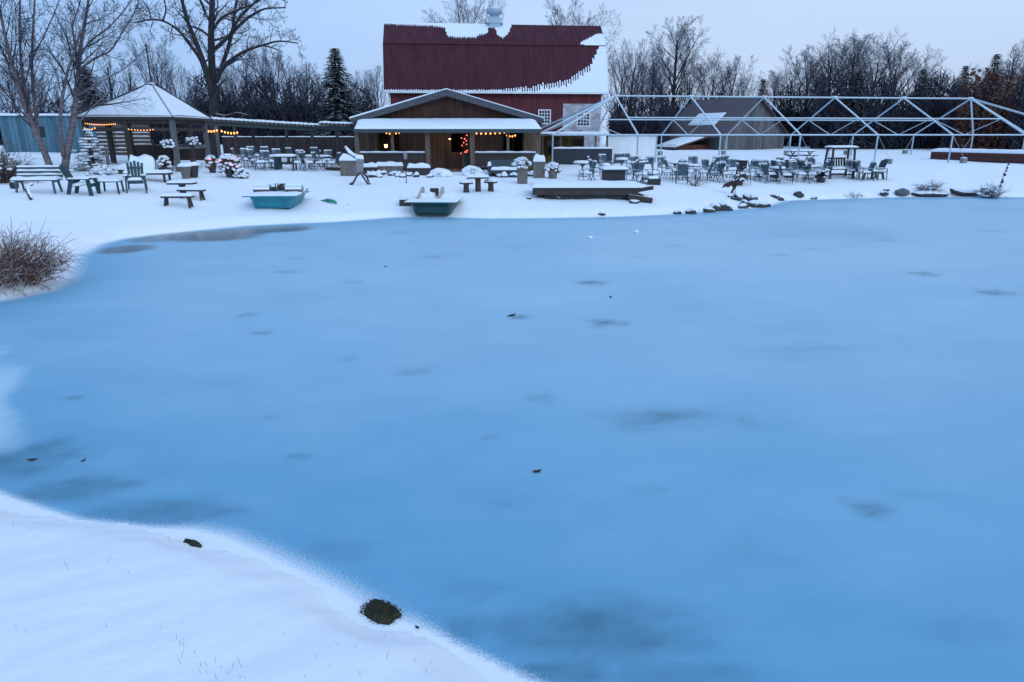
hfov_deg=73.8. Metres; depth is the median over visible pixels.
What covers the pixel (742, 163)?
patio chair
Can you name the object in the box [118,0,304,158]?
oak tree
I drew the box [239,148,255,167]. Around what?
patio chair
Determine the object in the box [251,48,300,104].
bare tree
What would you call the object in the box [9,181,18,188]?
path light
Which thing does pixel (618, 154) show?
patio chair
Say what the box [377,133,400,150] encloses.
window
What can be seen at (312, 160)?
patio chair
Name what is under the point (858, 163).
patio chair
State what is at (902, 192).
rock
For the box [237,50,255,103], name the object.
bare tree
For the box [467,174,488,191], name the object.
log table
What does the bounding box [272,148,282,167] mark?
patio chair
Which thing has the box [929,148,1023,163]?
wall
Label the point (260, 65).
bare tree
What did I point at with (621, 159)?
patio table
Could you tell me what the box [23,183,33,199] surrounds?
driftwood
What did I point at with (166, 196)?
plank bench
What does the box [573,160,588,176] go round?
patio table
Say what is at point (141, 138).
slatted screen
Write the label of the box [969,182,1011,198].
bare shrub
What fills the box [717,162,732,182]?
patio chair
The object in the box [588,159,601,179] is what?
patio chair
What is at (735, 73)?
bare tree
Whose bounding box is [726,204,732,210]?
shore stone
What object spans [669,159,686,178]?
patio chair
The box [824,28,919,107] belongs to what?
bare tree
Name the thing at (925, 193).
rock
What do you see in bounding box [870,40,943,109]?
bare tree
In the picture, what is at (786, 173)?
patio chair
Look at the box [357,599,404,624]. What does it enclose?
mossy clod
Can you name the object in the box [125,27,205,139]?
bare tree
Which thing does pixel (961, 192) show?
shore log
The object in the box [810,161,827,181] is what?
patio chair
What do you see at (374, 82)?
bare tree
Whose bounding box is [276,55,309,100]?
bare tree
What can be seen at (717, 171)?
patio chair
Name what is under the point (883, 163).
garden chair
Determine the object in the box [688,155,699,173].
patio chair
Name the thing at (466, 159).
chalkboard
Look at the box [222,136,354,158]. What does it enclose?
board fence
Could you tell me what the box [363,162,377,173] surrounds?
box
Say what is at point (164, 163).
potted plant
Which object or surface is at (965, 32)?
sky
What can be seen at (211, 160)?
potted plant
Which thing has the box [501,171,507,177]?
edging stone
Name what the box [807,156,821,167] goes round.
patio chair
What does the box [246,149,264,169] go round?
patio chair
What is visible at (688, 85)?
bare tree
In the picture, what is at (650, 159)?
patio chair
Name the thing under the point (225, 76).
bare tree
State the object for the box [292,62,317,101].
bare tree
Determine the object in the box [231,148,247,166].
patio chair
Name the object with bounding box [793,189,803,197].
shore stone
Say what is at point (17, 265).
bank bush
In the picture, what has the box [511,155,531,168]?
potted plant
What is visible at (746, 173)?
patio chair
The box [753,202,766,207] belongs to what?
shore stone
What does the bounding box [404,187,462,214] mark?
pedal boat
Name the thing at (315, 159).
patio chair
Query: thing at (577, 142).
window
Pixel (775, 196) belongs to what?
shore stone
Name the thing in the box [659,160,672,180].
patio chair
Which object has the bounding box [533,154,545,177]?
square planter
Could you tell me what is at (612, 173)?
fire table
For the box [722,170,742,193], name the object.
heron statue
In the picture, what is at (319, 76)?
bare tree
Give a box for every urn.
[177,162,191,178]
[187,162,199,177]
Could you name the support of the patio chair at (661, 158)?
on the ground at (68, 590)
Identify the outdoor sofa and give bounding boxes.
[488,160,516,176]
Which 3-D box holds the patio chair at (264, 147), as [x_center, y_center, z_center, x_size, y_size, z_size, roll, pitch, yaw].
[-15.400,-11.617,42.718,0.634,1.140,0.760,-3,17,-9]
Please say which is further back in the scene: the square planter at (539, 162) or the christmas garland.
the christmas garland
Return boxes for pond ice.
[0,197,1023,681]
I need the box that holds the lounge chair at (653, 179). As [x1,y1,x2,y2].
[640,162,660,184]
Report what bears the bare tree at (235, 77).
on the ground at (68, 590)
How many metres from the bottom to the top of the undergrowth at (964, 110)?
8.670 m
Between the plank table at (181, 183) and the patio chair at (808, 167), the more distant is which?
the patio chair at (808, 167)
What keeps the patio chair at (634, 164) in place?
on the ground at (68, 590)
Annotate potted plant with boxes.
[156,155,173,170]
[203,155,218,172]
[214,153,241,177]
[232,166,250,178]
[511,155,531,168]
[544,162,561,178]
[731,171,747,185]
[814,169,828,182]
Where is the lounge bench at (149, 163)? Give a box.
[123,154,172,182]
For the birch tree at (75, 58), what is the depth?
32.12 m
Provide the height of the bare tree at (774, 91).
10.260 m
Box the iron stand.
[344,146,370,184]
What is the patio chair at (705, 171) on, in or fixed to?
on the ground at (68, 590)
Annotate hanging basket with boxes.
[159,133,174,147]
[185,133,200,144]
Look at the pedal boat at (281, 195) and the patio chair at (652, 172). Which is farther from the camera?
the patio chair at (652, 172)
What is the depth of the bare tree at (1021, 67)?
85.55 m
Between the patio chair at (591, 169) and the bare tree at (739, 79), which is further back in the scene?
the bare tree at (739, 79)
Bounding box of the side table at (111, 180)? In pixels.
[98,178,124,194]
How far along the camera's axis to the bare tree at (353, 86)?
91.89 m
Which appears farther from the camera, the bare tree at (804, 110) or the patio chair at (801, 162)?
the bare tree at (804, 110)
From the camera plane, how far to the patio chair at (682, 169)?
35.09 m
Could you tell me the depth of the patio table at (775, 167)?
37.70 m
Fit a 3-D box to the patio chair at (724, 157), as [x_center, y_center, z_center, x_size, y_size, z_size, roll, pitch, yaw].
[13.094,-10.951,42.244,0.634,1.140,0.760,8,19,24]
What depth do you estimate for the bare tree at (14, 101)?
61.83 m
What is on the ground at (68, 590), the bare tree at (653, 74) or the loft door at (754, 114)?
the bare tree at (653, 74)
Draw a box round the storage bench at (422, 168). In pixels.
[407,163,430,175]
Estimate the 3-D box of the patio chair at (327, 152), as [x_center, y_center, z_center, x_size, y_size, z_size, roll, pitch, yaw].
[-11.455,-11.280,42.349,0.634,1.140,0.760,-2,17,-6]
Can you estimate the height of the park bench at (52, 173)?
1.076 m
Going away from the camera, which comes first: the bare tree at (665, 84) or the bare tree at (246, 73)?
the bare tree at (246, 73)
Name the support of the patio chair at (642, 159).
on the ground at (68, 590)
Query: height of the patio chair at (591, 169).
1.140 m
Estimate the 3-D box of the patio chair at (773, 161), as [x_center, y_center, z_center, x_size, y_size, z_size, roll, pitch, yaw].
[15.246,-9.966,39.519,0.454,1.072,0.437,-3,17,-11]
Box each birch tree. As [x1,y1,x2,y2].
[0,0,80,164]
[19,0,156,168]
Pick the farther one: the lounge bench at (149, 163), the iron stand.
the iron stand
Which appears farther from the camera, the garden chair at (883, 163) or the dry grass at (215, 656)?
the garden chair at (883, 163)
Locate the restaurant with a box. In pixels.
[349,88,544,171]
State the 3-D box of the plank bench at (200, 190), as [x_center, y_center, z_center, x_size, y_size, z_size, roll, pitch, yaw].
[-12.470,-5.726,26.567,1.050,0.574,0.347,2,17,7]
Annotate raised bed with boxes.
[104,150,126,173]
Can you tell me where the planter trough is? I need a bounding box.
[376,161,403,172]
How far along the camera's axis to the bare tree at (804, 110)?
86.27 m
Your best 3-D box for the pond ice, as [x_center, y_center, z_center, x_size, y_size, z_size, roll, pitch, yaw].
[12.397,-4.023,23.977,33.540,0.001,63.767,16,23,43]
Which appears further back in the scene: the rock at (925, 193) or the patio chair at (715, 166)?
the patio chair at (715, 166)
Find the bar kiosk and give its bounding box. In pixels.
[541,131,611,164]
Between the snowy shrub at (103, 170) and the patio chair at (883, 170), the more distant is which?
the patio chair at (883, 170)
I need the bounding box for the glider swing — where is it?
[823,145,858,178]
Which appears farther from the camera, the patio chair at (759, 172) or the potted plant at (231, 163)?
the patio chair at (759, 172)
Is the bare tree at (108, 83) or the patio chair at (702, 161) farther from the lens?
the bare tree at (108, 83)
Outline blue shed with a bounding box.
[0,113,134,152]
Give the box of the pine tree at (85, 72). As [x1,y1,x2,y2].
[63,67,109,112]
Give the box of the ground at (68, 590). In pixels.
[0,136,1023,681]
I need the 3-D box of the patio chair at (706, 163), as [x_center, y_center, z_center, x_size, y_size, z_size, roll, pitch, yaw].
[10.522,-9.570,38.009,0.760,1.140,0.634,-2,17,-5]
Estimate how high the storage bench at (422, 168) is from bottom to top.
0.726 m
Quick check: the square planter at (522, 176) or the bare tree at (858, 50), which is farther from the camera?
the bare tree at (858, 50)
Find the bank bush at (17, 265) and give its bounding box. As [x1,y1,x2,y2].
[0,214,88,300]
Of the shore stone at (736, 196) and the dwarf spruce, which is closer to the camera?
the shore stone at (736, 196)
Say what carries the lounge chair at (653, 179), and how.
on the ground at (68, 590)
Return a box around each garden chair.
[58,164,100,195]
[123,161,147,192]
[865,159,887,179]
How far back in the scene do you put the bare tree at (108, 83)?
65.36 m
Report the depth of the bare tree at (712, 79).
92.72 m
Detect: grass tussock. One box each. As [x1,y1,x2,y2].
[912,179,948,195]
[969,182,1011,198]
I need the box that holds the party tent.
[541,94,1023,162]
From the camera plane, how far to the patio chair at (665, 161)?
37.21 m
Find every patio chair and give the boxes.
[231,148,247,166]
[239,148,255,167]
[246,146,256,164]
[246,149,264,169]
[254,150,271,170]
[259,150,275,168]
[260,146,272,163]
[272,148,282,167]
[285,147,294,164]
[291,151,306,170]
[295,150,309,167]
[298,151,314,170]
[308,150,320,168]
[309,147,321,163]
[311,152,327,170]
[321,150,332,160]
[327,152,340,169]
[578,160,596,179]
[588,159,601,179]
[598,154,611,168]
[611,152,622,164]
[622,152,630,166]
[626,161,644,181]
[630,155,637,168]
[631,161,647,183]
[637,158,647,176]
[641,160,658,181]
[645,155,654,170]
[657,155,670,173]
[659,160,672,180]
[663,158,678,178]
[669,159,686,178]
[675,162,688,184]
[682,160,694,179]
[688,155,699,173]
[692,158,709,176]
[697,160,713,180]
[701,158,713,176]
[707,161,725,181]
[709,156,721,166]
[712,158,726,177]
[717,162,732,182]
[721,154,729,165]
[725,158,736,176]
[735,162,750,184]
[736,159,747,171]
[742,159,759,178]
[747,160,760,180]
[754,161,770,182]
[758,159,773,178]
[759,162,777,182]
[769,156,783,165]
[770,159,778,177]
[774,160,788,181]
[777,163,792,184]
[785,159,795,177]
[786,161,802,179]
[793,162,811,183]
[798,159,813,179]
[804,162,817,181]
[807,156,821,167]
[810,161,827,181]
[816,159,833,178]
[843,159,859,178]
[848,159,863,179]
[852,160,867,179]
[856,161,876,180]
[873,160,887,179]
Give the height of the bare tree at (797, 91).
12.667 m
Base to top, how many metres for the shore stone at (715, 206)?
0.709 m
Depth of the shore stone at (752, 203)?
30.20 m
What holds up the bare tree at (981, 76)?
on the ground at (68, 590)
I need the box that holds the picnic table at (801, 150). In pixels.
[787,149,817,160]
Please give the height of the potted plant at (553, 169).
0.913 m
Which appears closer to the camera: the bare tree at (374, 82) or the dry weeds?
the dry weeds
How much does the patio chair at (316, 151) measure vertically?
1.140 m
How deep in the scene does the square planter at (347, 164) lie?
37.02 m
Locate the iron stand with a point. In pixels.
(359, 162)
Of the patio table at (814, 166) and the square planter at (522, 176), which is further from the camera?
the patio table at (814, 166)
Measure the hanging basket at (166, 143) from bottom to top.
0.958 m
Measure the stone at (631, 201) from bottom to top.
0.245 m
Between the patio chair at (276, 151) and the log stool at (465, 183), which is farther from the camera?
the patio chair at (276, 151)
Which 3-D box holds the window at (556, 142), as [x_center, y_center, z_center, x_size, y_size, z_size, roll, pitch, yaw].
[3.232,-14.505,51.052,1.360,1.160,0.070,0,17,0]
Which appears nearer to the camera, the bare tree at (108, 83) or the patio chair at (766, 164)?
the patio chair at (766, 164)
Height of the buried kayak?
0.427 m
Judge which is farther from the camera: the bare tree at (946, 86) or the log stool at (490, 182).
the bare tree at (946, 86)
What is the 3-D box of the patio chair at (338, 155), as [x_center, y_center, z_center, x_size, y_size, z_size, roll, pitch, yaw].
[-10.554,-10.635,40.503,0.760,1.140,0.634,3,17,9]
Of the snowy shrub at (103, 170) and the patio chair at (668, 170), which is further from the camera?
the patio chair at (668, 170)
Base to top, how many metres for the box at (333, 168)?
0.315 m
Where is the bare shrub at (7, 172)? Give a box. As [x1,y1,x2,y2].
[0,136,47,183]
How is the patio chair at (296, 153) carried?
on the ground at (68, 590)
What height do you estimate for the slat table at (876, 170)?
0.646 m
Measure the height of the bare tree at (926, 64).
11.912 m
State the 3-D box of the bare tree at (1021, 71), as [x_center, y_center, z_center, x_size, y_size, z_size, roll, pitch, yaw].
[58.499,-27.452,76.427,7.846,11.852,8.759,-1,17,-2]
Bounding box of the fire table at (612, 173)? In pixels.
[599,165,628,180]
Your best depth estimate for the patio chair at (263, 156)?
37.59 m
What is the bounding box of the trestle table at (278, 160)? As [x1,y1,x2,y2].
[271,154,296,170]
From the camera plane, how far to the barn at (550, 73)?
58.44 m
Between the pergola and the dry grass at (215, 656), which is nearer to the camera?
the dry grass at (215, 656)
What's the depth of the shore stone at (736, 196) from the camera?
30.61 m
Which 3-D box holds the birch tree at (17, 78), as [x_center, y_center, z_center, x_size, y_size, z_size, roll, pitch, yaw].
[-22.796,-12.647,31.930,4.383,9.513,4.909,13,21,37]
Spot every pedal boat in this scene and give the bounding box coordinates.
[242,181,309,207]
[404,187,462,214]
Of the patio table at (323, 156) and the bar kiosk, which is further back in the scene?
the bar kiosk
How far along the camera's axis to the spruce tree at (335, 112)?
54.08 m
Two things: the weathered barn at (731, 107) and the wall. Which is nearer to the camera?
the wall
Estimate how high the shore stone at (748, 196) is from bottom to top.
0.636 m
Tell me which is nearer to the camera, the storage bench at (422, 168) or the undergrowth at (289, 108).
the storage bench at (422, 168)
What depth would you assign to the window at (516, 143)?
42.62 m
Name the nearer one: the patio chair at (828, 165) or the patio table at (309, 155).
the patio chair at (828, 165)
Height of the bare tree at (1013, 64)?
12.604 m
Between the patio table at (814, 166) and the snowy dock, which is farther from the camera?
the patio table at (814, 166)
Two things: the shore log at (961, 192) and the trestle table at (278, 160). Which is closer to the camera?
the shore log at (961, 192)
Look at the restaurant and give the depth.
41.51 m
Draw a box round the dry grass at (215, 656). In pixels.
[25,534,426,681]
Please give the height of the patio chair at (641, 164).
1.140 m
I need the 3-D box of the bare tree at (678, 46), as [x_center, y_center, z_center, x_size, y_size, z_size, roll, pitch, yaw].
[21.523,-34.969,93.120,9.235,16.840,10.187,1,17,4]
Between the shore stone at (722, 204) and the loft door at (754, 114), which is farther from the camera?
the loft door at (754, 114)
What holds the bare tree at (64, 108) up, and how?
on the ground at (68, 590)
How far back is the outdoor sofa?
37.23 m
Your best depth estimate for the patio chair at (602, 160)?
40.78 m
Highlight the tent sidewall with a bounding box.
[608,136,657,162]
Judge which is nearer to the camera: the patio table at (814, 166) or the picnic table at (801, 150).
the patio table at (814, 166)
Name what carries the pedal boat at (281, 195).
on the ground at (68, 590)
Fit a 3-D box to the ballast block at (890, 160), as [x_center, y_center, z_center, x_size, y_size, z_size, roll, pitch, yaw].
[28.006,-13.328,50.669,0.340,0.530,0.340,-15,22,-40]
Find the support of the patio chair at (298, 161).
on the ground at (68, 590)
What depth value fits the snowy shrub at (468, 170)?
37.22 m
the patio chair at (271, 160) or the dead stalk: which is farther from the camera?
the patio chair at (271, 160)
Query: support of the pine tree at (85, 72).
on the ground at (68, 590)
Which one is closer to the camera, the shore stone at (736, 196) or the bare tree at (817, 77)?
the shore stone at (736, 196)
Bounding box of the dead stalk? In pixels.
[999,162,1009,187]
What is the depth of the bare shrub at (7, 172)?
28.49 m
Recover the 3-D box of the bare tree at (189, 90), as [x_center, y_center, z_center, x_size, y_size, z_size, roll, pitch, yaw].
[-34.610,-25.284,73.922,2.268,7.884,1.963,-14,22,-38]
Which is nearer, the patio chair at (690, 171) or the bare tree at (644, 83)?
the patio chair at (690, 171)
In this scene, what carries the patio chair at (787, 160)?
on the ground at (68, 590)
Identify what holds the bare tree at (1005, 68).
on the ground at (68, 590)
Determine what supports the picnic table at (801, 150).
on the ground at (68, 590)
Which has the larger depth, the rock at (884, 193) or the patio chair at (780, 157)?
the patio chair at (780, 157)
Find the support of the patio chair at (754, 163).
on the ground at (68, 590)
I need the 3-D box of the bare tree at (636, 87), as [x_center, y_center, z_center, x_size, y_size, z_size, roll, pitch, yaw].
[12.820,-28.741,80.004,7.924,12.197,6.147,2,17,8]
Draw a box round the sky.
[0,0,1023,132]
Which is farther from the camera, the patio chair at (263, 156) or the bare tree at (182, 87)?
the bare tree at (182, 87)
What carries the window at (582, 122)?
in the barn at (550, 73)
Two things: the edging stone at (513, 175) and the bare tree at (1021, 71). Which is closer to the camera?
the edging stone at (513, 175)
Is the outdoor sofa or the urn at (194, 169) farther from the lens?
the outdoor sofa
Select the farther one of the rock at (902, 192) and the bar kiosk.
the bar kiosk
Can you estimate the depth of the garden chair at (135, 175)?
26.94 m
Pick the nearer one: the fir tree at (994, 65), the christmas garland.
the christmas garland
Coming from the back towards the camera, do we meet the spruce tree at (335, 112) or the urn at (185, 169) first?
the spruce tree at (335, 112)
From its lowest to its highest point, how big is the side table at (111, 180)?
0.599 m
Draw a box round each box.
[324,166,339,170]
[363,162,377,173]
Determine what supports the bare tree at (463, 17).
on the ground at (68, 590)
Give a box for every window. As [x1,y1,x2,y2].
[33,127,44,136]
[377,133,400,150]
[502,133,523,150]
[538,109,550,123]
[546,139,563,154]
[573,139,582,146]
[576,113,589,126]
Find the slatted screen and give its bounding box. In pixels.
[95,124,151,154]
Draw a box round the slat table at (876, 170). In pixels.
[858,169,880,179]
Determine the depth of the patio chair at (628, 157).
43.35 m
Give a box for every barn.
[382,4,608,146]
[657,98,789,149]
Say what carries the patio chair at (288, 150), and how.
on the ground at (68, 590)
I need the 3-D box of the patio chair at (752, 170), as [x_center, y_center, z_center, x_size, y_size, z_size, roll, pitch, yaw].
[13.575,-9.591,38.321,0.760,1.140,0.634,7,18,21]
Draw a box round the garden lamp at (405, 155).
[403,152,406,182]
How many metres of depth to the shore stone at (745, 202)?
29.94 m
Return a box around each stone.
[183,538,201,546]
[369,172,376,177]
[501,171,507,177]
[509,172,516,177]
[629,199,639,203]
[685,208,696,213]
[703,206,715,212]
[709,202,720,210]
[718,201,727,210]
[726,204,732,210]
[731,193,741,200]
[738,203,747,208]
[740,199,749,206]
[742,193,757,200]
[748,200,759,207]
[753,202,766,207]
[770,193,779,198]
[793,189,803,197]
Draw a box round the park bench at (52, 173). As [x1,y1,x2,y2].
[10,165,62,193]
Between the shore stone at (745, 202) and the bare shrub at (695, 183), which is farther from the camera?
the bare shrub at (695, 183)
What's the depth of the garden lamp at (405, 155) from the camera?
33.38 m
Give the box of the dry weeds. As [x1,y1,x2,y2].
[845,190,864,198]
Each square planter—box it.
[339,153,359,175]
[517,164,527,183]
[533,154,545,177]
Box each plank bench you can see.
[160,192,193,207]
[176,186,205,200]
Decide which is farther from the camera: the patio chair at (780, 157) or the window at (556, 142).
the window at (556, 142)
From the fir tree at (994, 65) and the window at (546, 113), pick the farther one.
the fir tree at (994, 65)
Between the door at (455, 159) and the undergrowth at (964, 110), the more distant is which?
the undergrowth at (964, 110)
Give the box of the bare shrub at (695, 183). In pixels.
[680,171,712,186]
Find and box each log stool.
[459,180,472,192]
[484,179,497,191]
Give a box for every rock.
[880,191,888,195]
[895,188,909,195]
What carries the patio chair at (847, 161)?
on the ground at (68, 590)
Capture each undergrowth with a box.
[0,57,1023,149]
[949,67,1021,148]
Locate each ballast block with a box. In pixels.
[886,158,892,163]
[959,157,967,162]
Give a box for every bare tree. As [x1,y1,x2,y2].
[0,67,38,112]
[26,74,48,112]
[49,84,68,113]
[95,47,125,99]
[119,55,137,92]
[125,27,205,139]
[156,62,203,143]
[180,69,198,103]
[206,65,236,103]
[218,55,250,104]
[233,46,281,96]
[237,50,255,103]
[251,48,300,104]
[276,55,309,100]
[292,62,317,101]
[311,68,321,99]
[346,75,362,106]
[351,69,374,107]
[361,64,388,108]
[421,0,506,23]
[545,0,622,85]
[603,37,659,131]
[603,53,647,117]
[621,52,666,116]
[637,44,671,114]
[640,16,712,111]
[646,64,688,109]
[675,53,721,106]
[683,48,739,101]
[708,55,757,98]
[729,72,772,95]
[753,70,802,112]
[766,51,818,112]
[778,44,841,146]
[787,28,878,119]
[805,33,883,100]
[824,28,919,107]
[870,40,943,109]
[877,54,946,96]
[927,76,972,101]
[963,63,1003,96]
[982,59,1023,94]
[992,39,1023,100]
[1009,58,1023,100]
[1011,50,1023,94]
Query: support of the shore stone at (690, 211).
on the ground at (68, 590)
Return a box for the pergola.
[207,117,353,165]
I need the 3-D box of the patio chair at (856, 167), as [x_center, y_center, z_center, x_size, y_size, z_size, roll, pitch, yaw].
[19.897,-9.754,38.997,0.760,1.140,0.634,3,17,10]
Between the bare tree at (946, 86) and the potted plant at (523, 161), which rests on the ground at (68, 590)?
the bare tree at (946, 86)
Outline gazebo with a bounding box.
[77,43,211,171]
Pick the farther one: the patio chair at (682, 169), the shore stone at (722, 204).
the patio chair at (682, 169)
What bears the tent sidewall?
on the ground at (68, 590)
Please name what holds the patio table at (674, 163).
on the ground at (68, 590)
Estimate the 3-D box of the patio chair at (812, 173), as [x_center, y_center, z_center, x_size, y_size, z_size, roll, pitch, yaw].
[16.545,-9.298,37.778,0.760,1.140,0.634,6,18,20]
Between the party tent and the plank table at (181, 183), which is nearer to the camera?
the plank table at (181, 183)
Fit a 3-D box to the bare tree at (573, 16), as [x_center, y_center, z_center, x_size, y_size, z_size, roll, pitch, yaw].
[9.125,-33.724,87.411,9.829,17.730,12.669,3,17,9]
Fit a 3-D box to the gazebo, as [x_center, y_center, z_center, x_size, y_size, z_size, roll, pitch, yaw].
[-19.942,-12.670,37.158,5.065,6.528,5.065,0,17,-1]
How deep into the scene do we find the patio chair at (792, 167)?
38.77 m
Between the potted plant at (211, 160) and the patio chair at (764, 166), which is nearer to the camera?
the potted plant at (211, 160)
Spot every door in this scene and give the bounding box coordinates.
[449,133,465,167]
[751,112,759,121]
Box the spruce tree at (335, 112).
[305,48,366,151]
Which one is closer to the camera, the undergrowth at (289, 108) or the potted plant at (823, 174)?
the potted plant at (823, 174)
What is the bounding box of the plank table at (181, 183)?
[166,179,196,192]
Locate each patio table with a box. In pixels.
[305,154,317,166]
[319,155,330,166]
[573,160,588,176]
[616,157,627,164]
[667,161,677,174]
[768,166,785,180]
[802,164,817,178]
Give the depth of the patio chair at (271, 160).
38.25 m
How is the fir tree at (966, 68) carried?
on the ground at (68, 590)
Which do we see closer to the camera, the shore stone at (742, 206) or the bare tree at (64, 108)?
the shore stone at (742, 206)
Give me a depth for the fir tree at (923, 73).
78.64 m
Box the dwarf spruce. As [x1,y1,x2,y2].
[69,129,110,171]
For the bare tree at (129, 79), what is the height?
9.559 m
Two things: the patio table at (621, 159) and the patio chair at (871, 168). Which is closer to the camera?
the patio chair at (871, 168)
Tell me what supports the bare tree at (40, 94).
on the ground at (68, 590)
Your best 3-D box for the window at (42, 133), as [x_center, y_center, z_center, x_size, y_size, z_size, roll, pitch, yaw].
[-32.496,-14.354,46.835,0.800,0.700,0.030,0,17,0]
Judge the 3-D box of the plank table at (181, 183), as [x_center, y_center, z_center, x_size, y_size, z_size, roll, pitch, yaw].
[-12.980,-5.983,26.891,0.980,0.739,0.550,-1,17,-3]
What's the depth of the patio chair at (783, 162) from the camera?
38.22 m
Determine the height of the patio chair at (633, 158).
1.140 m
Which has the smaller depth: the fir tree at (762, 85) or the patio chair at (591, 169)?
the patio chair at (591, 169)
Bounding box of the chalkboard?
[462,153,469,167]
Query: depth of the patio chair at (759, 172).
37.46 m
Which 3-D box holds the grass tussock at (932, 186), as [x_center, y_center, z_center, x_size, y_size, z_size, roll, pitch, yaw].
[21.722,-8.021,35.708,1.712,1.073,1.738,3,17,10]
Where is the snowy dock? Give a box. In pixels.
[530,180,653,202]
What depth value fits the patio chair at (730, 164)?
38.97 m
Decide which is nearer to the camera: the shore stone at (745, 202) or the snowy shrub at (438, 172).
the shore stone at (745, 202)
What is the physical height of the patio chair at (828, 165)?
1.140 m
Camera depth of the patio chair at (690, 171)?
36.64 m
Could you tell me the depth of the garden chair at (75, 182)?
25.16 m
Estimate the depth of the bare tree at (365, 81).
84.11 m
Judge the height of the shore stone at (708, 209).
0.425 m
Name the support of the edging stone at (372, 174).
on the ground at (68, 590)
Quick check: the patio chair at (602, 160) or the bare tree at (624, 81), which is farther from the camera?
the bare tree at (624, 81)
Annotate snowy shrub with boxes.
[84,162,117,175]
[430,168,454,176]
[462,165,483,175]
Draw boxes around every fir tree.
[756,79,770,105]
[830,71,871,148]
[907,70,930,146]
[948,66,970,103]
[973,54,1003,98]
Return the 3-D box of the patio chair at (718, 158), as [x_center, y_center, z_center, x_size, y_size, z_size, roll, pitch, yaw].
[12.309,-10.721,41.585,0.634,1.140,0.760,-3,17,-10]
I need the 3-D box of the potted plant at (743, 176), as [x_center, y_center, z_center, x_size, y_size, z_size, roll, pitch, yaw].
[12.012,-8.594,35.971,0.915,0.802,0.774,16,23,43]
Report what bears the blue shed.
on the ground at (68, 590)
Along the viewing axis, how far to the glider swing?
39.29 m
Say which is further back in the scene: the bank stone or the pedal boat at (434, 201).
the pedal boat at (434, 201)
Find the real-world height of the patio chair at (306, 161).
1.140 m
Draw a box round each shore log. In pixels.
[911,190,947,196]
[949,188,981,196]
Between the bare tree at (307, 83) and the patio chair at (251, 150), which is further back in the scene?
the bare tree at (307, 83)
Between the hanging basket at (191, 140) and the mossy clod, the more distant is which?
the hanging basket at (191, 140)
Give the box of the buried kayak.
[320,198,349,205]
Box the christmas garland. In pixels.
[461,133,467,156]
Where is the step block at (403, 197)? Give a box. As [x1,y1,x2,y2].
[399,192,413,205]

